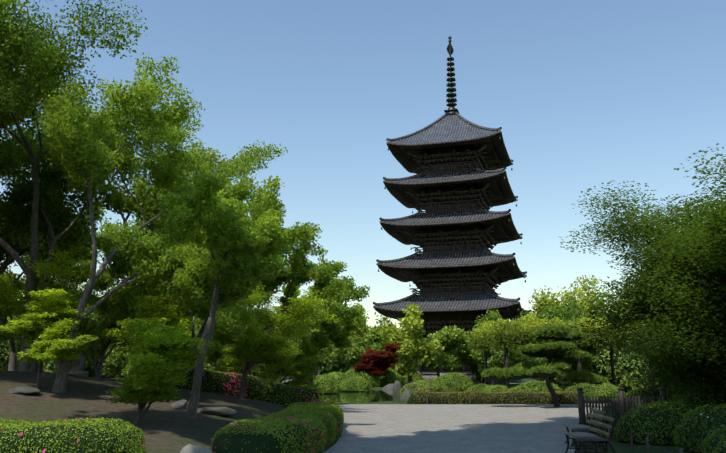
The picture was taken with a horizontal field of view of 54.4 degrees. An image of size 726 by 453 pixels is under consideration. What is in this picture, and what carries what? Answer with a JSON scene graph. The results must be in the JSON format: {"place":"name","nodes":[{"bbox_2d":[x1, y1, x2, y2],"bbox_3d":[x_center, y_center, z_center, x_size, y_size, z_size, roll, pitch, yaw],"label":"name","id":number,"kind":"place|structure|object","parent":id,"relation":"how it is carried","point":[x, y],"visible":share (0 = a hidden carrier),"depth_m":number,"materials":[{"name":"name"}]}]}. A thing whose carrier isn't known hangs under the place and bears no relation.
{"place":"outdoors","nodes":[
{"label":"outdoors","id":0,"kind":"place"},
{"bbox_2d":[0,371,687,452],"bbox_3d":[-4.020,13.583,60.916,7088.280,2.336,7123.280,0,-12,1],"label":"ground","id":1,"kind":"structure","parent":0,"point":[164,427],"depth_m":19.92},
{"bbox_2d":[0,330,18,370],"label":"crown","id":2,"kind":"object","parent":1,"relation":"on","point":[5,350],"visible":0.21,"depth_m":54.50,"materials":[{"name":"green plant"}]},
{"bbox_2d":[5,241,30,258],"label":"tree","id":3,"kind":"object","parent":1,"relation":"on","point":[28,254],"visible":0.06,"depth_m":41.28,"materials":[{"name":"green plant"}]},
{"bbox_2d":[8,387,40,393],"bbox_3d":[-9.941,4.788,20.695,1.057,0.189,0.782,0,-12,1],"label":"rock","id":4,"kind":"object","parent":1,"relation":"on","point":[21,390],"visible":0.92,"depth_m":20.41,"materials":[{"name":"stone"}]},
{"bbox_2d":[0,281,77,361],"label":"tree","id":5,"kind":"object","parent":1,"relation":"on","point":[18,343],"depth_m":76.83,"materials":[{"name":"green plant"}]},
{"bbox_2d":[0,288,98,388],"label":"tree","id":6,"kind":"object","parent":1,"relation":"on","point":[49,340],"visible":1,"depth_m":21.49,"materials":[{"name":"green plant"}]},
{"bbox_2d":[0,245,98,371],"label":"maple wood","id":7,"kind":"object","parent":1,"relation":"on","point":[46,269],"visible":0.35,"depth_m":26.95,"materials":[{"name":"green plant"}]},
{"bbox_2d":[0,0,102,280],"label":"tree","id":8,"kind":"object","parent":1,"relation":"on","point":[16,199],"visible":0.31,"depth_m":31.00,"materials":[{"name":"green plant"}]},
{"bbox_2d":[0,197,131,370],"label":"tree","id":9,"kind":"object","parent":1,"relation":"on","point":[102,284],"visible":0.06,"depth_m":41.98,"materials":[{"name":"green plant"}]},
{"bbox_2d":[43,360,89,376],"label":"crown","id":10,"kind":"object","parent":1,"relation":"on","point":[52,367],"visible":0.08,"depth_m":160.19,"materials":[{"name":"green plant"}]},
{"bbox_2d":[0,417,145,452],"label":"hedge","id":11,"kind":"object","parent":1,"relation":"on","point":[89,435],"visible":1,"depth_m":11.72,"materials":[{"name":"green plant"}]},
{"bbox_2d":[0,0,146,157],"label":"tree","id":12,"kind":"object","parent":1,"relation":"on","point":[39,39],"visible":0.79,"depth_m":23.71,"materials":[{"name":"green plant"}]},
{"bbox_2d":[0,0,147,371],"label":"tree","id":13,"kind":"object","parent":1,"relation":"on","point":[52,198],"visible":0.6,"depth_m":27.63,"materials":[{"name":"green plant"}]},
{"bbox_2d":[68,353,88,375],"bbox_3d":[-11.158,5.380,27.545,0.630,0.897,0.630,-3,-12,13],"label":"stone marker","id":14,"kind":"object","parent":1,"relation":"on","point":[78,368],"visible":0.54,"depth_m":27.36,"materials":[{"name":"grey stone"}]},
{"bbox_2d":[85,350,107,368],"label":"tree","id":15,"kind":"object","parent":1,"relation":"on","point":[88,362],"visible":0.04,"depth_m":158.24,"materials":[{"name":"green plant"}]},
{"bbox_2d":[64,283,129,377],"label":"tree","id":16,"kind":"object","parent":1,"relation":"on","point":[87,326],"visible":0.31,"depth_m":60.18,"materials":[{"name":"green plant"}]},
{"bbox_2d":[88,354,124,377],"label":"crown","id":17,"kind":"object","parent":1,"relation":"on","point":[91,372],"depth_m":159.84,"materials":[{"name":"green plant"}]},
{"bbox_2d":[102,346,126,378],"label":"tree","id":18,"kind":"object","parent":1,"relation":"on","point":[110,367],"visible":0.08,"depth_m":91.30,"materials":[{"name":"green plant"}]},
{"bbox_2d":[108,339,131,367],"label":"tree","id":19,"kind":"object","parent":1,"relation":"on","point":[120,357],"visible":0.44,"depth_m":83.92,"materials":[{"name":"green plant"}]},
{"bbox_2d":[26,52,260,373],"bbox_3d":[-10.273,-0.018,33.238,11.302,14.726,10.028,3,-12,-17],"label":"tree","id":20,"kind":"object","parent":1,"relation":"on","point":[117,200],"visible":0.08,"depth_m":31.83,"materials":[{"name":"green plant"}]},
{"bbox_2d":[103,279,201,368],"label":"maple tree","id":21,"kind":"object","parent":1,"relation":"on","point":[172,315],"visible":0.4,"depth_m":26.12,"materials":[{"name":"green plant"}]},
{"bbox_2d":[30,67,287,392],"bbox_3d":[-8.091,-0.260,25.137,9.859,12.216,9.086,0,-12,1],"label":"tree","id":22,"kind":"object","parent":1,"relation":"on","point":[86,151],"visible":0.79,"depth_m":23.79,"materials":[{"name":"green plant"}]},
{"bbox_2d":[106,316,212,423],"bbox_3d":[-5.543,3.776,18.550,3.364,3.036,2.536,-10,-15,41],"label":"tree","id":23,"kind":"object","parent":1,"relation":"on","point":[160,361],"visible":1,"depth_m":17.91,"materials":[{"name":"green plant"}]},
{"bbox_2d":[121,359,214,376],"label":"crown","id":24,"kind":"object","parent":1,"relation":"on","point":[208,366],"depth_m":68.05,"materials":[{"name":"green plant"}]},
{"bbox_2d":[96,171,245,320],"bbox_3d":[-12.361,2.703,45.354,9.676,15.781,13.034,4,-12,-18],"label":"tree","id":25,"kind":"object","parent":1,"relation":"on","point":[203,313],"visible":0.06,"depth_m":45.40,"materials":[{"name":"green plant"}]},
{"bbox_2d":[171,399,186,409],"bbox_3d":[-5.741,5.548,22.015,0.480,0.296,0.516,0,-12,1],"label":"rock","id":26,"kind":"object","parent":1,"relation":"on","point":[180,404],"visible":0.88,"depth_m":21.86,"materials":[{"name":"stone"}]},
{"bbox_2d":[94,159,294,366],"bbox_3d":[-7.806,2.656,34.430,9.316,11.439,11.843,0,-12,1],"label":"tree","id":27,"kind":"object","parent":1,"relation":"on","point":[120,308],"visible":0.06,"depth_m":33.04,"materials":[{"name":"green plant"}]},
{"bbox_2d":[180,444,211,452],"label":"rock","id":28,"kind":"object","parent":1,"relation":"on","point":[189,448],"visible":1,"depth_m":12.59,"materials":[{"name":"stone"}]},
{"bbox_2d":[197,407,236,414],"bbox_3d":[-4.535,5.756,22.049,1.234,0.221,0.980,0,-12,1],"label":"rock","id":29,"kind":"object","parent":1,"relation":"on","point":[218,410],"visible":0.83,"depth_m":21.69,"materials":[{"name":"stone"}]},
{"bbox_2d":[187,304,248,343],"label":"tree","id":30,"kind":"object","parent":1,"relation":"on","point":[198,327],"visible":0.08,"depth_m":107.27,"materials":[{"name":"green plant"}]},
{"bbox_2d":[189,332,273,372],"bbox_3d":[-9.719,9.697,50.198,8.217,5.589,7.095,10,-15,-40],"label":"maple wood","id":31,"kind":"object","parent":1,"relation":"on","point":[216,349],"visible":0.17,"depth_m":49.29,"materials":[{"name":"green plant"}]},
{"bbox_2d":[159,171,314,418],"bbox_3d":[-4.437,1.982,20.058,4.311,7.166,5.283,-8,-14,35],"label":"tree","id":32,"kind":"object","parent":1,"relation":"on","point":[229,253],"visible":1,"depth_m":20.23,"materials":[{"name":"green plant"}]},
{"bbox_2d":[224,344,254,372],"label":"tree","id":33,"kind":"object","parent":1,"relation":"on","point":[241,369],"visible":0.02,"depth_m":89.45,"materials":[{"name":"green plant"}]},
{"bbox_2d":[222,361,261,377],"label":"crown","id":34,"kind":"object","parent":1,"relation":"on","point":[253,373],"visible":0.06,"depth_m":159.35,"materials":[{"name":"green plant"}]},
{"bbox_2d":[176,366,321,406],"bbox_3d":[-5.296,7.355,32.039,7.156,2.064,1.770,2,-12,-10],"label":"flowering hedge","id":35,"kind":"object","parent":1,"relation":"on","point":[228,383],"visible":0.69,"depth_m":31.37,"materials":[{"name":"green plant"}]},
{"bbox_2d":[202,281,339,398],"bbox_3d":[-3.967,3.905,29.505,5.149,6.760,4.773,6,-13,-29],"label":"maple tree","id":36,"kind":"object","parent":1,"relation":"on","point":[251,347],"visible":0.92,"depth_m":28.77,"materials":[{"name":"green plant"}]},
{"bbox_2d":[209,401,343,452],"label":"path hedge","id":37,"kind":"object","parent":1,"relation":"on","point":[304,427],"visible":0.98,"depth_m":14.29,"materials":[{"name":"green plant"}]},
{"bbox_2d":[229,317,329,395],"bbox_3d":[-5.000,8.331,43.988,6.091,5.742,6.482,0,-12,1],"label":"maple wood","id":38,"kind":"object","parent":1,"relation":"on","point":[304,359],"visible":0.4,"depth_m":42.10,"materials":[{"name":"green plant"}]},
{"bbox_2d":[251,307,311,380],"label":"tree","id":39,"kind":"object","parent":1,"relation":"on","point":[293,341],"visible":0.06,"depth_m":119.07,"materials":[{"name":"green plant"}]},
{"bbox_2d":[271,328,300,379],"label":"tree","id":40,"kind":"object","parent":1,"relation":"on","point":[284,371],"depth_m":92.10,"materials":[{"name":"green plant"}]},
{"bbox_2d":[215,191,369,373],"bbox_3d":[-4.998,3.940,40.778,9.858,12.656,7.587,2,-12,-10],"label":"tree","id":41,"kind":"object","parent":1,"relation":"on","point":[338,293],"visible":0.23,"depth_m":41.09,"materials":[{"name":"green plant"}]},
{"bbox_2d":[269,282,366,383],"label":"tree","id":42,"kind":"object","parent":1,"relation":"on","point":[355,320],"visible":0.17,"depth_m":45.28,"materials":[{"name":"green plant"}]},
{"bbox_2d":[289,329,346,374],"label":"tree","id":43,"kind":"object","parent":1,"relation":"on","point":[332,364],"visible":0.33,"depth_m":87.31,"materials":[{"name":"green plant"}]},
{"bbox_2d":[311,325,368,374],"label":"crown","id":44,"kind":"object","parent":1,"relation":"on","point":[324,372],"depth_m":154.99,"materials":[{"name":"green plant"}]},
{"bbox_2d":[339,303,372,371],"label":"tree","id":45,"kind":"object","parent":1,"relation":"on","point":[360,331],"visible":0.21,"depth_m":124.84,"materials":[{"name":"green plant"}]},
{"bbox_2d":[328,328,385,373],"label":"tree","id":46,"kind":"object","parent":1,"relation":"on","point":[350,356],"visible":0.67,"depth_m":84.47,"materials":[{"name":"green plant"}]},
{"bbox_2d":[345,368,380,386],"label":"shrub","id":47,"kind":"object","parent":1,"relation":"on","point":[373,380],"visible":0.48,"depth_m":73.02,"materials":[{"name":"green plant"}]},
{"bbox_2d":[354,342,402,375],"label":"red maple tree","id":48,"kind":"object","parent":1,"relation":"on","point":[377,363],"visible":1,"depth_m":73.37,"materials":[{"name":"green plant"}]},
{"bbox_2d":[382,384,393,388],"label":"pond rock","id":49,"kind":"object","parent":1,"relation":"on","point":[389,386],"visible":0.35,"depth_m":71.46,"materials":[{"name":"stone"}]},
{"bbox_2d":[372,326,406,381],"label":"tree","id":50,"kind":"object","parent":1,"relation":"on","point":[403,375],"visible":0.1,"depth_m":89.41,"materials":[{"name":"green plant"}]},
{"bbox_2d":[379,368,403,386],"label":"shrub","id":51,"kind":"object","parent":1,"relation":"on","point":[393,376],"visible":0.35,"depth_m":76.35,"materials":[{"name":"green plant"}]},
{"bbox_2d":[375,315,415,361],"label":"tree","id":52,"kind":"object","parent":1,"relation":"on","point":[381,321],"depth_m":119.45,"materials":[{"name":"green plant"}]},
{"bbox_2d":[400,389,411,400],"bbox_3d":[2.793,10.399,43.250,0.963,0.869,0.963,-9,-15,37],"label":"pond rock","id":53,"kind":"object","parent":1,"relation":"on","point":[406,394],"visible":0.46,"depth_m":42.93,"materials":[{"name":"stone"}]},
{"bbox_2d":[377,303,443,382],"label":"tree","id":54,"kind":"object","parent":1,"relation":"on","point":[415,345],"visible":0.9,"depth_m":81.27,"materials":[{"name":"green plant"}]},
{"bbox_2d":[404,372,423,382],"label":"shrub","id":55,"kind":"object","parent":1,"relation":"on","point":[417,377],"visible":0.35,"depth_m":96.20,"materials":[{"name":"green plant"}]},
{"bbox_2d":[399,380,445,395],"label":"shrub","id":56,"kind":"object","parent":1,"relation":"on","point":[424,386],"visible":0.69,"depth_m":47.68,"materials":[{"name":"green plant"}]},
{"bbox_2d":[416,356,440,376],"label":"tree","id":57,"kind":"object","parent":1,"relation":"on","point":[431,365],"visible":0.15,"depth_m":90.60,"materials":[{"name":"green plant"}]},
{"bbox_2d":[427,325,478,373],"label":"tree","id":58,"kind":"object","parent":1,"relation":"on","point":[454,354],"visible":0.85,"depth_m":83.25,"materials":[{"name":"green plant"}]},
{"bbox_2d":[433,372,473,391],"bbox_3d":[6.899,12.035,54.341,3.707,1.687,3.401,0,-12,1],"label":"shrub","id":59,"kind":"object","parent":1,"relation":"on","point":[454,382],"visible":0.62,"depth_m":53.21,"materials":[{"name":"green plant"}]},
{"bbox_2d":[464,334,484,383],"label":"tree","id":60,"kind":"object","parent":1,"relation":"on","point":[478,377],"visible":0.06,"depth_m":91.45,"materials":[{"name":"green plant"}]},
{"bbox_2d":[466,383,489,391],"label":"shrub","id":61,"kind":"object","parent":1,"relation":"on","point":[478,387],"visible":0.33,"depth_m":48.36,"materials":[{"name":"green plant"}]},
{"bbox_2d":[406,391,577,403],"bbox_3d":[7.140,9.277,38.137,9.686,0.762,1.350,0,-12,-2],"label":"low hedge","id":62,"kind":"object","parent":1,"relation":"on","point":[417,397],"visible":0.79,"depth_m":37.63,"materials":[{"name":"green plant"}]},
{"bbox_2d":[482,384,510,391],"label":"shrub","id":63,"kind":"object","parent":1,"relation":"on","point":[496,388],"visible":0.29,"depth_m":42.47,"materials":[{"name":"green plant"}]},
{"bbox_2d":[469,309,529,384],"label":"tree","id":64,"kind":"object","parent":1,"relation":"on","point":[495,358],"visible":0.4,"depth_m":77.51,"materials":[{"name":"green plant"}]},
{"bbox_2d":[427,394,597,403],"bbox_3d":[7.902,9.197,37.368,9.072,0.615,0.123,0,-12,0],"label":"rope fence","id":65,"kind":"object","parent":1,"relation":"on","point":[469,396],"visible":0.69,"depth_m":37.38,"materials":[{"name":"brown wood"}]},
{"bbox_2d":[505,386,539,392],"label":"shrub","id":66,"kind":"object","parent":1,"relation":"on","point":[523,388],"visible":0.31,"depth_m":40.10,"materials":[{"name":"green plant"}]},
{"bbox_2d":[525,357,538,362],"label":"crown","id":67,"kind":"object","parent":1,"relation":"on","point":[532,359],"visible":0.02,"depth_m":155.97,"materials":[{"name":"green plant"}]},
{"bbox_2d":[535,357,546,364],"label":"tree","id":68,"kind":"object","parent":1,"relation":"on","point":[542,360],"visible":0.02,"depth_m":81.71,"materials":[{"name":"green plant"}]},
{"bbox_2d":[519,381,563,391],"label":"shrub","id":69,"kind":"object","parent":1,"relation":"on","point":[540,386],"visible":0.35,"depth_m":41.82,"materials":[{"name":"green plant"}]},
{"bbox_2d":[481,323,607,406],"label":"pine tree","id":70,"kind":"object","parent":1,"relation":"on","point":[557,351],"visible":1,"depth_m":34.29,"materials":[{"name":"green plant"}]},
{"bbox_2d":[526,284,594,361],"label":"tree","id":71,"kind":"object","parent":1,"relation":"on","point":[543,301],"visible":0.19,"depth_m":99.84,"materials":[{"name":"green plant"}]},
{"bbox_2d":[470,312,655,387],"bbox_3d":[13.220,8.573,46.705,11.012,5.492,8.501,0,-12,-2],"label":"wisteria trellis","id":72,"kind":"object","parent":1,"relation":"on","point":[507,334],"visible":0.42,"depth_m":43.80,"materials":[{"name":"green plant"}]},
{"bbox_2d":[516,280,629,373],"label":"tree","id":73,"kind":"object","parent":1,"relation":"on","point":[571,314],"visible":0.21,"depth_m":49.59,"materials":[{"name":"green plant"}]},
{"bbox_2d":[565,407,608,450],"bbox_3d":[5.224,4.739,16.619,0.759,0.897,1.800,-1,-12,7],"label":"bench","id":74,"kind":"object","parent":1,"relation":"on","point":[578,428],"visible":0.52,"depth_m":16.54,"materials":[{"name":"grey wood"}]},
{"bbox_2d":[564,412,615,452],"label":"bench","id":75,"kind":"object","parent":1,"relation":"on","point":[584,437],"visible":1,"depth_m":14.38,"materials":[{"name":"grey wood"}]},
{"bbox_2d":[564,382,624,399],"bbox_3d":[13.578,9.567,41.459,3.276,1.302,3.166,-10,-15,41],"label":"shrub","id":76,"kind":"object","parent":1,"relation":"on","point":[609,389],"visible":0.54,"depth_m":40.27,"materials":[{"name":"green plant"}]},
{"bbox_2d":[544,345,658,393],"bbox_3d":[18.555,10.438,56.340,9.043,5.786,7.636,0,-12,1],"label":"shrub","id":77,"kind":"object","parent":1,"relation":"on","point":[624,368],"visible":0.27,"depth_m":53.19,"materials":[{"name":"green plant"}]},
{"bbox_2d":[570,274,635,317],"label":"tree","id":78,"kind":"object","parent":1,"relation":"on","point":[590,301],"visible":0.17,"depth_m":107.52,"materials":[{"name":"green plant"}]},
{"bbox_2d":[576,388,666,433],"bbox_3d":[7.422,5.267,20.186,2.471,1.265,0.162,-1,-12,6],"label":"picket fence","id":79,"kind":"object","parent":1,"relation":"on","point":[620,402],"visible":0.38,"depth_m":20.20,"materials":[{"name":"brown wood"}]},
{"bbox_2d":[601,395,653,422],"bbox_3d":[9.360,6.268,24.284,2.377,0.950,2.121,0,-12,1],"label":"shrub","id":80,"kind":"object","parent":1,"relation":"on","point":[625,406],"visible":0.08,"depth_m":23.97,"materials":[{"name":"green plant"}]},
{"bbox_2d":[591,418,682,452],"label":"rope fence","id":81,"kind":"object","parent":1,"relation":"on","point":[646,442],"visible":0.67,"depth_m":15.85,"materials":[{"name":"brown wood"}]},
{"bbox_2d":[624,388,659,400],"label":"shrub","id":82,"kind":"object","parent":1,"relation":"on","point":[636,391],"visible":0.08,"depth_m":28.45,"materials":[{"name":"green plant"}]},
{"bbox_2d":[560,143,725,407],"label":"maple wood","id":83,"kind":"object","parent":1,"relation":"on","point":[689,276],"visible":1,"depth_m":19.66,"materials":[{"name":"green plant"}]},
{"bbox_2d":[575,199,725,399],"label":"maple wood","id":84,"kind":"object","parent":1,"relation":"on","point":[626,317],"visible":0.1,"depth_m":24.71,"materials":[{"name":"green plant"}]},
{"bbox_2d":[613,404,687,445],"bbox_3d":[7.304,4.957,17.767,2.036,0.910,1.904,0,-12,1],"label":"shrub","id":85,"kind":"object","parent":1,"relation":"on","point":[656,425],"visible":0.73,"depth_m":17.22,"materials":[{"name":"green plant"}]},
{"bbox_2d":[640,399,702,418],"bbox_3d":[8.545,5.260,19.378,2.503,0.972,2.303,0,-12,1],"label":"shrub","id":86,"kind":"object","parent":1,"relation":"on","point":[683,408],"visible":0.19,"depth_m":19.07,"materials":[{"name":"green plant"}]},
{"bbox_2d":[658,379,725,399],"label":"shrub","id":87,"kind":"object","parent":1,"relation":"on","point":[669,394],"visible":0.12,"depth_m":25.47,"materials":[{"name":"green plant"}]},
{"bbox_2d":[667,384,725,408],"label":"shrub","id":88,"kind":"object","parent":1,"relation":"on","point":[681,398],"visible":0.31,"depth_m":21.38,"materials":[{"name":"green plant"}]},
{"bbox_2d":[673,404,725,452],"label":"shrub","id":89,"kind":"object","parent":1,"relation":"on","point":[693,431],"visible":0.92,"depth_m":15.37,"materials":[{"name":"green plant"}]},
{"bbox_2d":[699,427,725,452],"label":"shrub","id":90,"kind":"object","parent":1,"relation":"on","point":[716,443],"visible":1,"depth_m":13.32,"materials":[{"name":"green plant"}]},
{"bbox_2d":[319,389,400,403],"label":"pond water","id":91,"kind":"structure","parent":0,"point":[373,395],"depth_m":51.84,"materials":[{"name":"green liquid"}]},
{"bbox_2d":[312,374,339,393],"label":"shrub","id":92,"kind":"object","parent":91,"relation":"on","point":[329,383],"visible":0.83,"depth_m":57.56,"materials":[{"name":"green plant"}]},
{"bbox_2d":[328,372,349,384],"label":"shrub","id":93,"kind":"object","parent":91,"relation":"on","point":[340,376],"visible":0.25,"depth_m":67.60,"materials":[{"name":"green plant"}]},
{"bbox_2d":[339,376,371,391],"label":"shrub","id":94,"kind":"object","parent":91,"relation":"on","point":[356,383],"visible":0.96,"depth_m":63.36,"materials":[{"name":"green plant"}]},
{"bbox_2d":[393,380,401,395],"bbox_3d":[2.616,12.252,53.347,0.777,1.290,0.793,0,-12,1],"label":"rock","id":95,"kind":"object","parent":91,"relation":"in","point":[397,386],"visible":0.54,"depth_m":53.06,"materials":[{"name":"stone"}]},
{"bbox_2d":[0,0,725,329],"label":"sky","id":96,"kind":"structure","parent":0,"point":[583,95],"materials":[{"name":"blue"}]},
{"bbox_2d":[278,380,536,383],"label":"gravel court","id":97,"kind":"object","parent":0,"point":[522,381],"depth_m":111.10,"materials":[{"name":"grey gravel"}]},
{"bbox_2d":[373,36,531,383],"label":"pagoda","id":98,"kind":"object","parent":97,"relation":"on","point":[456,270],"visible":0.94,"depth_m":103.30,"materials":[{"name":"brown wood"}]},
{"bbox_2d":[323,404,607,452],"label":"gravel path","id":99,"kind":"structure","parent":0,"point":[454,428],"depth_m":21.75,"materials":[{"name":"grey gravel"}]}
]}

